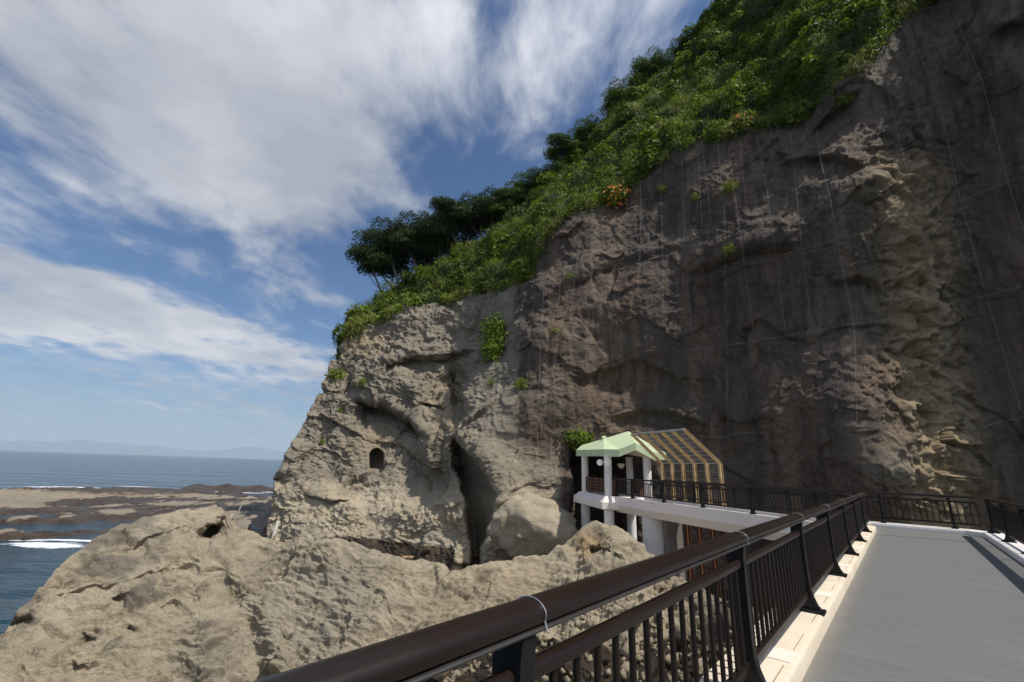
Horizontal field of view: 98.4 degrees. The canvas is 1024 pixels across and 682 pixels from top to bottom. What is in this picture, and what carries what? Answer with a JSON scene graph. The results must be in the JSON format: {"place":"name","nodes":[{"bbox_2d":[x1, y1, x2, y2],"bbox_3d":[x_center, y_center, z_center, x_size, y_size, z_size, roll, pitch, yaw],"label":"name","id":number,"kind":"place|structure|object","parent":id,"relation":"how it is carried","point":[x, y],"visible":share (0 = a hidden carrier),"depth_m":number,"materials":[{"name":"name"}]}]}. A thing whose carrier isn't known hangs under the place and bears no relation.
{"place":"outdoors","nodes":[
{"label":"outdoors","id":0,"kind":"place"},
{"bbox_2d":[0,451,282,633],"bbox_3d":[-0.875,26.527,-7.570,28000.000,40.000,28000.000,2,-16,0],"label":"sea","id":1,"kind":"structure","parent":0,"point":[28,568],"depth_m":135.43,"materials":[{"name":"liquid"}]},
{"bbox_2d":[0,440,286,459],"bbox_3d":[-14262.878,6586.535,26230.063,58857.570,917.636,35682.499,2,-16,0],"label":"distant hills","id":2,"kind":"structure","parent":0,"point":[96,447],"depth_m":28133.28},
{"bbox_2d":[0,0,713,450],"label":"sky","id":3,"kind":"structure","parent":0,"point":[185,185],"materials":[{"name":"blue"}]},
{"bbox_2d":[0,504,763,681],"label":"foreground rock","id":4,"kind":"object","parent":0,"point":[213,593],"visible":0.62,"depth_m":14.42,"materials":[{"name":"stone"}]},
{"bbox_2d":[404,573,731,681],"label":"stones","id":5,"kind":"object","parent":4,"relation":"on","point":[459,671],"visible":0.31,"depth_m":12.91,"materials":[{"name":"stone"}]},
{"bbox_2d":[0,483,767,613],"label":"shore platform","id":6,"kind":"structure","parent":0,"point":[114,504],"depth_m":65.12,"materials":[{"name":"stone"}]},
{"bbox_2d":[272,521,279,536],"bbox_3d":[-21.254,17.042,39.670,0.265,1.651,0.161,14,-19,-14],"label":"marker post","id":7,"kind":"object","parent":6,"relation":"on","point":[276,527],"visible":0.8,"depth_m":39.67,"materials":[{"name":"white paint"}]},
{"bbox_2d":[486,493,577,557],"bbox_3d":[1.687,12.928,29.741,6.102,4.988,4.142,-8,-18,30],"label":"boulder","id":8,"kind":"object","parent":6,"relation":"on","point":[525,524],"visible":0.74,"depth_m":28.80,"materials":[{"name":"stone"}]},
{"bbox_2d":[574,431,665,539],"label":"pavilion","id":9,"kind":"structure","parent":6,"relation":"on","point":[608,448],"depth_m":28.26,"materials":[{"name":"paint"}]},
{"bbox_2d":[612,474,616,495],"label":"parapet pillar","id":10,"kind":"structure","parent":9,"relation":"on","point":[613,484],"depth_m":26.87,"materials":[{"name":"black metal"}]},
{"bbox_2d":[637,475,642,495],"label":"parapet pillar","id":11,"kind":"structure","parent":9,"relation":"on","point":[638,487],"depth_m":27.52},
{"bbox_2d":[630,428,729,597],"bbox_3d":[8.581,9.886,22.917,2.549,10.111,4.976,7,-17,-19],"label":"rockfall canopy","id":12,"kind":"object","parent":6,"relation":"on","point":[683,477],"visible":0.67,"depth_m":23.50,"materials":[{"name":"yellow paint"}]},
{"bbox_2d":[615,496,870,581],"bbox_3d":[9.656,10.837,19.722,2.550,6.400,14.294,7,-17,-19],"label":"footbridge","id":13,"kind":"object","parent":6,"relation":"on","point":[663,530],"visible":0.5,"depth_m":22.32,"materials":[{"name":"white paint"}]},
{"bbox_2d":[614,478,833,519],"bbox_3d":[8.564,7.223,20.790,0.270,1.062,13.194,7,-17,-19],"label":"railing","id":14,"kind":"object","parent":13,"relation":"on","point":[752,504],"visible":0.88,"depth_m":18.99,"materials":[{"name":"brown metal"}]},
{"bbox_2d":[641,479,863,513],"bbox_3d":[10.258,7.482,21.500,0.270,1.062,12.944,7,-17,-19],"label":"railing","id":15,"kind":"object","parent":13,"relation":"on","point":[787,496],"visible":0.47,"depth_m":19.97,"materials":[{"name":"brown metal"}]},
{"bbox_2d":[336,0,914,359],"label":"hillside","id":16,"kind":"structure","parent":0,"point":[756,109],"depth_m":50.66,"materials":[{"name":"green plant"}]},
{"bbox_2d":[344,244,400,291],"bbox_3d":[-19.206,-9.237,62.097,6.741,8.229,8.832,-2,-16,14],"label":"tree","id":17,"kind":"object","parent":16,"relation":"on","point":[373,262],"visible":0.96,"depth_m":60.95,"materials":[{"name":"green plant"}]},
{"bbox_2d":[345,229,414,285],"bbox_3d":[-19.039,-10.617,64.703,8.490,10.862,10.909,-13,-22,42],"label":"tree","id":18,"kind":"object","parent":16,"relation":"on","point":[404,264],"visible":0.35,"depth_m":63.11,"materials":[{"name":"green plant"}]},
{"bbox_2d":[351,216,416,284],"bbox_3d":[-17.725,-12.038,62.833,9.514,10.550,10.425,-4,-17,18],"label":"tree","id":19,"kind":"object","parent":16,"relation":"on","point":[395,235],"visible":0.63,"depth_m":61.13,"materials":[{"name":"green plant"}]},
{"bbox_2d":[387,210,434,264],"bbox_3d":[-13.991,-13.727,66.279,9.769,10.832,10.704,-9,-19,35],"label":"tree","id":20,"kind":"object","parent":16,"relation":"on","point":[417,215],"visible":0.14,"depth_m":63.84,"materials":[{"name":"green plant"}]},
{"bbox_2d":[384,226,442,269],"bbox_3d":[-14.328,-12.377,63.790,7.077,8.640,9.274,-13,-21,41],"label":"tree","id":21,"kind":"object","parent":16,"relation":"on","point":[406,232],"visible":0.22,"depth_m":61.75,"materials":[{"name":"green plant"}]},
{"bbox_2d":[384,224,454,265],"bbox_3d":[-13.893,-12.020,64.598,11.761,10.022,10.870,-12,-21,41],"label":"tree","id":22,"kind":"object","parent":16,"relation":"on","point":[426,251],"visible":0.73,"depth_m":62.65,"materials":[{"name":"green plant"}]},
{"bbox_2d":[407,209,456,257],"bbox_3d":[-11.199,-13.986,63.142,6.959,8.904,8.942,-1,-16,10],"label":"tree","id":23,"kind":"object","parent":16,"relation":"on","point":[434,230],"visible":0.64,"depth_m":61.30,"materials":[{"name":"green plant"}]},
{"bbox_2d":[420,213,481,252],"bbox_3d":[-9.246,-14.459,65.950,10.161,8.659,9.391,-7,-18,27],"label":"tree","id":24,"kind":"object","parent":16,"relation":"on","point":[456,230],"visible":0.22,"depth_m":64.85,"materials":[{"name":"green plant"}]},
{"bbox_2d":[428,195,474,246],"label":"tree","id":25,"kind":"object","parent":16,"relation":"on","point":[450,208],"visible":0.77,"depth_m":61.38,"materials":[{"name":"green plant"}]},
{"bbox_2d":[459,200,488,242],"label":"tree","id":26,"kind":"object","parent":16,"relation":"on","point":[470,234],"visible":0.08,"depth_m":68.24,"materials":[{"name":"green plant"}]},
{"bbox_2d":[455,191,495,237],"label":"tree","id":27,"kind":"object","parent":16,"relation":"on","point":[473,204],"visible":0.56,"depth_m":63.56,"materials":[{"name":"green plant"}]},
{"bbox_2d":[470,194,506,236],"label":"tree","id":28,"kind":"object","parent":16,"relation":"on","point":[495,208],"visible":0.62,"depth_m":63.30,"materials":[{"name":"green plant"}]},
{"bbox_2d":[472,185,514,225],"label":"tree","id":29,"kind":"object","parent":16,"relation":"on","point":[485,192],"visible":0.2,"depth_m":63.39,"materials":[{"name":"green plant"}]},
{"bbox_2d":[489,186,528,205],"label":"tree","id":30,"kind":"object","parent":16,"relation":"on","point":[512,190],"visible":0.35,"depth_m":63.17,"materials":[{"name":"green plant"}]},
{"bbox_2d":[491,189,527,220],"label":"tree","id":31,"kind":"object","parent":16,"relation":"on","point":[508,205],"visible":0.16,"depth_m":62.89,"materials":[{"name":"green plant"}]},
{"bbox_2d":[503,166,543,192],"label":"tree","id":32,"kind":"object","parent":16,"relation":"on","point":[527,185],"visible":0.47,"depth_m":63.29,"materials":[{"name":"green plant"}]},
{"bbox_2d":[528,163,553,174],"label":"tree","id":33,"kind":"object","parent":16,"relation":"on","point":[544,168],"visible":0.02,"depth_m":66.69,"materials":[{"name":"green plant"}]},
{"bbox_2d":[530,160,571,185],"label":"tree","id":34,"kind":"object","parent":16,"relation":"on","point":[549,168],"visible":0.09,"depth_m":62.33,"materials":[{"name":"green plant"}]},
{"bbox_2d":[542,130,584,165],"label":"tree","id":35,"kind":"object","parent":16,"relation":"on","point":[561,142],"visible":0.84,"depth_m":62.82,"materials":[{"name":"green plant"}]},
{"bbox_2d":[571,124,596,144],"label":"tree","id":36,"kind":"object","parent":16,"relation":"on","point":[581,135],"visible":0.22,"depth_m":63.17,"materials":[{"name":"green plant"}]},
{"bbox_2d":[567,113,601,138],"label":"tree","id":37,"kind":"object","parent":16,"relation":"on","point":[586,122],"visible":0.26,"depth_m":63.26,"materials":[{"name":"green plant"}]},
{"bbox_2d":[596,86,627,121],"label":"tree","id":38,"kind":"object","parent":16,"relation":"on","point":[613,97],"visible":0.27,"depth_m":63.75,"materials":[{"name":"green plant"}]},
{"bbox_2d":[599,182,631,208],"bbox_3d":[10.531,-15.014,45.743,3.024,3.433,3.500,17,-22,-42],"label":"flowering plant","id":39,"kind":"object","parent":16,"relation":"on","point":[616,194],"visible":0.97,"depth_m":44.95,"materials":[{"name":"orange plant"}]},
{"bbox_2d":[601,75,636,115],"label":"tree","id":40,"kind":"object","parent":16,"relation":"on","point":[620,84],"visible":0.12,"depth_m":63.30,"materials":[{"name":"green plant"}]},
{"bbox_2d":[330,0,944,359],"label":"shrub cover","id":41,"kind":"object","parent":16,"relation":"on","point":[734,89],"visible":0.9,"depth_m":49.30,"materials":[{"name":"green plant"}]},
{"bbox_2d":[626,54,671,79],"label":"tree","id":42,"kind":"object","parent":16,"relation":"on","point":[646,67],"visible":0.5,"depth_m":63.02,"materials":[{"name":"green plant"}]},
{"bbox_2d":[629,44,669,74],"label":"tree","id":43,"kind":"object","parent":16,"relation":"on","point":[658,53],"visible":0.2,"depth_m":63.56,"materials":[{"name":"green plant"}]},
{"bbox_2d":[666,27,698,59],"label":"tree","id":44,"kind":"object","parent":16,"relation":"on","point":[674,48],"visible":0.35,"depth_m":62.32,"materials":[{"name":"green plant"}]},
{"bbox_2d":[724,108,762,133],"bbox_3d":[21.486,-20.292,41.255,3.133,3.617,3.508,17,-22,-42],"label":"flowering plant","id":45,"kind":"object","parent":16,"relation":"on","point":[738,118],"visible":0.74,"depth_m":40.51,"materials":[{"name":"green plant"}]},
{"bbox_2d":[778,95,818,124],"bbox_3d":[24.782,-19.798,38.169,2.840,2.991,2.853,2,-16,0],"label":"shrub","id":46,"kind":"object","parent":16,"relation":"on","point":[798,106],"visible":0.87,"depth_m":37.58,"materials":[{"name":"green plant"}]},
{"bbox_2d":[266,0,1023,608],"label":"cliff","id":47,"kind":"structure","parent":0,"point":[432,446],"depth_m":33.49,"materials":[{"name":"stone"}]},
{"bbox_2d":[324,365,346,382],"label":"grass tuft","id":48,"kind":"object","parent":47,"relation":"on","point":[335,373],"visible":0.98,"depth_m":50.16,"materials":[{"name":"green plant"}]},
{"bbox_2d":[356,378,368,387],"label":"grass tuft","id":49,"kind":"object","parent":47,"relation":"on","point":[362,381],"visible":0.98,"depth_m":47.63,"materials":[{"name":"green plant"}]},
{"bbox_2d":[403,556,414,558],"bbox_3d":[-6.677,16.821,34.118,3.648,0.317,0.338,-1,-16,10],"label":"driftwood log","id":50,"kind":"object","parent":47,"relation":"on","point":[408,557],"visible":0.26,"depth_m":34.25,"materials":[{"name":"beige wood"}]},
{"bbox_2d":[486,377,495,386],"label":"shrub","id":51,"kind":"object","parent":47,"relation":"on","point":[491,381],"visible":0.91,"depth_m":40.85,"materials":[{"name":"green plant"}]},
{"bbox_2d":[478,336,505,362],"bbox_3d":[-1.868,1.014,43.646,3.089,3.204,3.318,-12,-21,41],"label":"shrub","id":52,"kind":"object","parent":47,"relation":"on","point":[489,354],"visible":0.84,"depth_m":42.95,"materials":[{"name":"green plant"}]},
{"bbox_2d":[474,312,511,359],"bbox_3d":[-1.818,-0.480,44.777,5.003,5.709,3.825,-6,-18,25],"label":"shrub","id":53,"kind":"object","parent":47,"relation":"on","point":[497,334],"visible":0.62,"depth_m":44.02,"materials":[{"name":"green plant"}]},
{"bbox_2d":[510,376,530,390],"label":"shrub","id":54,"kind":"object","parent":47,"relation":"on","point":[519,383],"visible":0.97,"depth_m":37.97,"materials":[{"name":"green plant"}]},
{"bbox_2d":[563,271,572,279],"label":"grass tuft","id":55,"kind":"object","parent":47,"relation":"on","point":[568,275],"visible":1,"depth_m":41.80,"materials":[{"name":"green plant"}]},
{"bbox_2d":[560,424,593,451],"bbox_3d":[5.332,7.710,35.529,2.806,2.391,2.510,-3,-17,16],"label":"shrub","id":56,"kind":"object","parent":47,"relation":"on","point":[581,436],"visible":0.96,"depth_m":34.82,"materials":[{"name":"green plant"}]},
{"bbox_2d":[655,183,666,193],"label":"grass tuft","id":57,"kind":"object","parent":47,"relation":"on","point":[662,187],"visible":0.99,"depth_m":42.98,"materials":[{"name":"green plant"}]},
{"bbox_2d":[689,191,702,202],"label":"grass tuft","id":58,"kind":"object","parent":47,"relation":"on","point":[695,195],"visible":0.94,"depth_m":39.80,"materials":[{"name":"green plant"}]},
{"bbox_2d":[719,177,740,195],"bbox_3d":[18.636,-13.084,37.809,1.917,1.845,1.676,-8,-18,30],"label":"grass tuft","id":59,"kind":"object","parent":47,"relation":"on","point":[728,186],"visible":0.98,"depth_m":37.59,"materials":[{"name":"green plant"}]},
{"bbox_2d":[722,239,740,254],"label":"grass tuft","id":60,"kind":"object","parent":47,"relation":"on","point":[728,249],"visible":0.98,"depth_m":34.98,"materials":[{"name":"green plant"}]},
{"bbox_2d":[536,9,1023,489],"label":"rockfall net","id":61,"kind":"object","parent":47,"relation":"attached to","point":[816,250],"visible":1,"depth_m":31.54,"materials":[{"name":"grey metal"}]},
{"bbox_2d":[832,92,855,110],"bbox_3d":[26.500,-19.136,34.963,2.208,1.899,1.564,2,-16,0],"label":"shrub","id":62,"kind":"object","parent":47,"relation":"on","point":[846,98],"visible":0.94,"depth_m":34.72,"materials":[{"name":"green plant"}]},
{"bbox_2d":[700,521,1023,681],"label":"walkway","id":63,"kind":"structure","parent":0,"point":[909,603],"depth_m":5.51,"materials":[{"name":"paint"}]},
{"bbox_2d":[251,492,871,681],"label":"railing","id":64,"kind":"object","parent":63,"relation":"on","point":[802,561],"visible":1,"depth_m":2.20,"materials":[{"name":"brown metal"}]},
{"bbox_2d":[853,490,981,528],"bbox_3d":[13.990,5.863,15.395,3.212,1.062,0.270,-11,-21,39],"label":"railing","id":65,"kind":"object","parent":63,"relation":"on","point":[949,502],"visible":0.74,"depth_m":15.23,"materials":[{"name":"brown metal"}]},
{"bbox_2d":[983,497,1023,553],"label":"railing","id":66,"kind":"object","parent":63,"relation":"on","point":[1009,523],"visible":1,"depth_m":11.66,"materials":[{"name":"brown metal"}]}
]}

